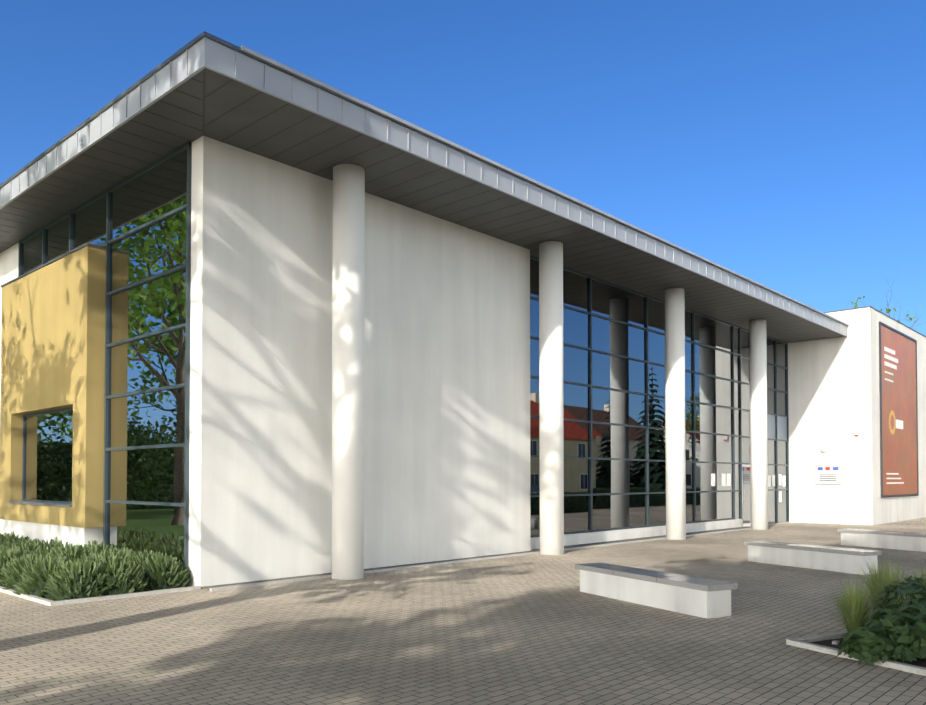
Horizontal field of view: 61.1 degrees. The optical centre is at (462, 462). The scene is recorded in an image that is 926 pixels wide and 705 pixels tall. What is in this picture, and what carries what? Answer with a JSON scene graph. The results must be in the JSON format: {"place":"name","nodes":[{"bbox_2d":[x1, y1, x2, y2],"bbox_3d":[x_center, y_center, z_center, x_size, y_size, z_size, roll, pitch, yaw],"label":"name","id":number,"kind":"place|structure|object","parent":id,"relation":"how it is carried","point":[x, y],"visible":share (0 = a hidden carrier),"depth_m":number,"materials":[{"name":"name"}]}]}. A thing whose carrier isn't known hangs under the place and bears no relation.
{"place":"outdoors","nodes":[
{"label":"outdoors","id":0,"kind":"place"},
{"bbox_2d":[0,517,925,704],"bbox_3d":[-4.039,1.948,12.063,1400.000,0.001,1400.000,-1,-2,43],"label":"paved ground","id":1,"kind":"structure","parent":0,"point":[537,629],"depth_m":8.21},
{"bbox_2d":[0,243,102,548],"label":"side walls","id":2,"kind":"structure","parent":1,"relation":"on","point":[75,536],"depth_m":16.09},
{"bbox_2d":[0,243,105,527],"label":"yellow box wall","id":3,"kind":"structure","parent":2,"relation":"on","point":[52,393],"depth_m":15.39,"materials":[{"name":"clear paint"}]},
{"bbox_2d":[0,31,848,342],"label":"roof canopy","id":4,"kind":"object","parent":2,"relation":"on","point":[204,83],"visible":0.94,"depth_m":13.69,"materials":[{"name":"silver metal"}]},
{"bbox_2d":[0,586,200,605],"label":"kerb edging","id":5,"kind":"structure","parent":1,"relation":"on","point":[49,602],"depth_m":11.07,"materials":[{"name":"concrete"}]},
{"bbox_2d":[0,531,192,600],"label":"bed shrubs","id":6,"kind":"object","parent":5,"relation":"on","point":[56,570],"visible":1,"depth_m":11.68,"materials":[{"name":"green plant"}]},
{"bbox_2d":[331,164,364,579],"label":"column","id":7,"kind":"structure","parent":1,"relation":"on","point":[348,376],"depth_m":13.28,"materials":[{"name":"paint"}]},
{"bbox_2d":[188,136,530,586],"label":"front wall","id":8,"kind":"structure","parent":1,"relation":"on","point":[446,390],"depth_m":13.91,"materials":[{"name":"white paint"}]},
{"bbox_2d":[539,241,563,554],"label":"column","id":9,"kind":"structure","parent":1,"relation":"on","point":[551,434],"depth_m":17.60,"materials":[{"name":"paint"}]},
{"bbox_2d":[575,563,737,618],"bbox_3d":[2.534,1.726,10.748,0.494,0.427,2.720,1,-1,-27],"label":"bench","id":10,"kind":"object","parent":1,"relation":"on","point":[698,597],"visible":0.88,"depth_m":10.29,"materials":[{"name":"paint"}]},
{"bbox_2d":[531,519,788,549],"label":"glazing plinth wall","id":11,"kind":"structure","parent":1,"relation":"on","point":[594,537],"depth_m":21.84,"materials":[{"name":"concrete"}]},
{"bbox_2d":[530,255,788,536],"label":"glazed wall","id":12,"kind":"structure","parent":11,"relation":"on","point":[614,402],"depth_m":22.55,"materials":[{"name":"clear glass"}]},
{"bbox_2d":[665,288,685,539],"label":"column","id":13,"kind":"structure","parent":1,"relation":"on","point":[675,413],"depth_m":21.93,"materials":[{"name":"paint"}]},
{"bbox_2d":[749,319,767,529],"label":"column","id":14,"kind":"structure","parent":1,"relation":"on","point":[758,422],"depth_m":26.25,"materials":[{"name":"paint"}]},
{"bbox_2d":[744,540,881,574],"bbox_3d":[6.635,1.820,15.100,0.494,0.427,2.720,1,-1,-27],"label":"bench","id":15,"kind":"object","parent":1,"relation":"on","point":[839,559],"visible":0.94,"depth_m":14.77,"materials":[{"name":"paint"}]},
{"bbox_2d":[786,631,925,675],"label":"curb","id":16,"kind":"structure","parent":1,"relation":"on","point":[828,643],"depth_m":7.69,"materials":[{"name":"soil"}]},
{"bbox_2d":[816,554,925,666],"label":"bed plants","id":17,"kind":"object","parent":16,"relation":"on","point":[897,630],"visible":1,"depth_m":7.66,"materials":[{"name":"green plant"}]},
{"bbox_2d":[837,528,925,551],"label":"bench","id":18,"kind":"object","parent":1,"relation":"on","point":[909,541],"visible":0.94,"depth_m":19.11,"materials":[{"name":"paint"}]},
{"bbox_2d":[851,269,925,328],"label":"tree","id":19,"kind":"object","parent":1,"relation":"on","point":[888,310],"visible":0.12,"depth_m":64.46,"materials":[{"name":"green plant"}]},
{"bbox_3d":[-5.439,1.854,13.483,3.260,0.350,0.310,-1,-2,43],"label":"plinth wall","id":20,"kind":"object","parent":1,"relation":"on","visible":0},
{"bbox_2d":[18,141,191,567],"bbox_3d":[-7.098,-1.655,14.991,7.640,6.730,0.150,-1,-2,43],"label":"window","id":21,"kind":"structure","parent":20,"relation":"on","point":[137,225],"depth_m":13.44,"materials":[{"name":"clear glass"}]},
{"bbox_2d":[0,0,925,335],"label":"sky","id":22,"kind":"structure","parent":0,"point":[779,144],"materials":[{"name":"blue"}]},
{"bbox_2d":[201,527,750,590],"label":"gravel strip path","id":23,"kind":"structure","parent":0,"point":[366,571],"depth_m":15.66,"materials":[{"name":"grey gravel"}]},
{"bbox_2d":[788,306,925,524],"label":"block building","id":24,"kind":"structure","parent":0,"point":[833,394],"depth_m":29.69,"materials":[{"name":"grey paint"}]},
{"bbox_2d":[820,445,827,452],"bbox_3d":[13.686,-0.492,29.800,0.300,0.300,0.115,-1,-2,43],"label":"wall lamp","id":25,"kind":"object","parent":24,"relation":"attached to","point":[823,448],"visible":0.98,"depth_m":29.76,"materials":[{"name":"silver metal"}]},
{"bbox_2d":[815,465,840,484],"bbox_3d":[13.813,0.477,29.724,0.920,0.760,0.024,-1,-2,43],"label":"plaque sign","id":26,"kind":"object","parent":24,"relation":"attached to","point":[827,474],"visible":1,"depth_m":29.71,"materials":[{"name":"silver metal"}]},
{"bbox_2d":[853,429,859,436],"bbox_3d":[14.553,-1.088,29.041,0.200,0.300,0.075,-1,-2,43],"label":"alarm box","id":27,"kind":"object","parent":24,"relation":"attached to","point":[856,432],"visible":1,"depth_m":29.01,"materials":[{"name":"white paint"}]},
{"bbox_2d":[879,322,918,497],"bbox_3d":[17.546,-1.935,31.529,0.060,6.640,5.450,-1,-2,43],"label":"banner sign","id":28,"kind":"object","parent":24,"relation":"attached to","point":[898,397],"visible":1,"depth_m":31.32,"materials":[{"name":"brown fabric"}]}
]}

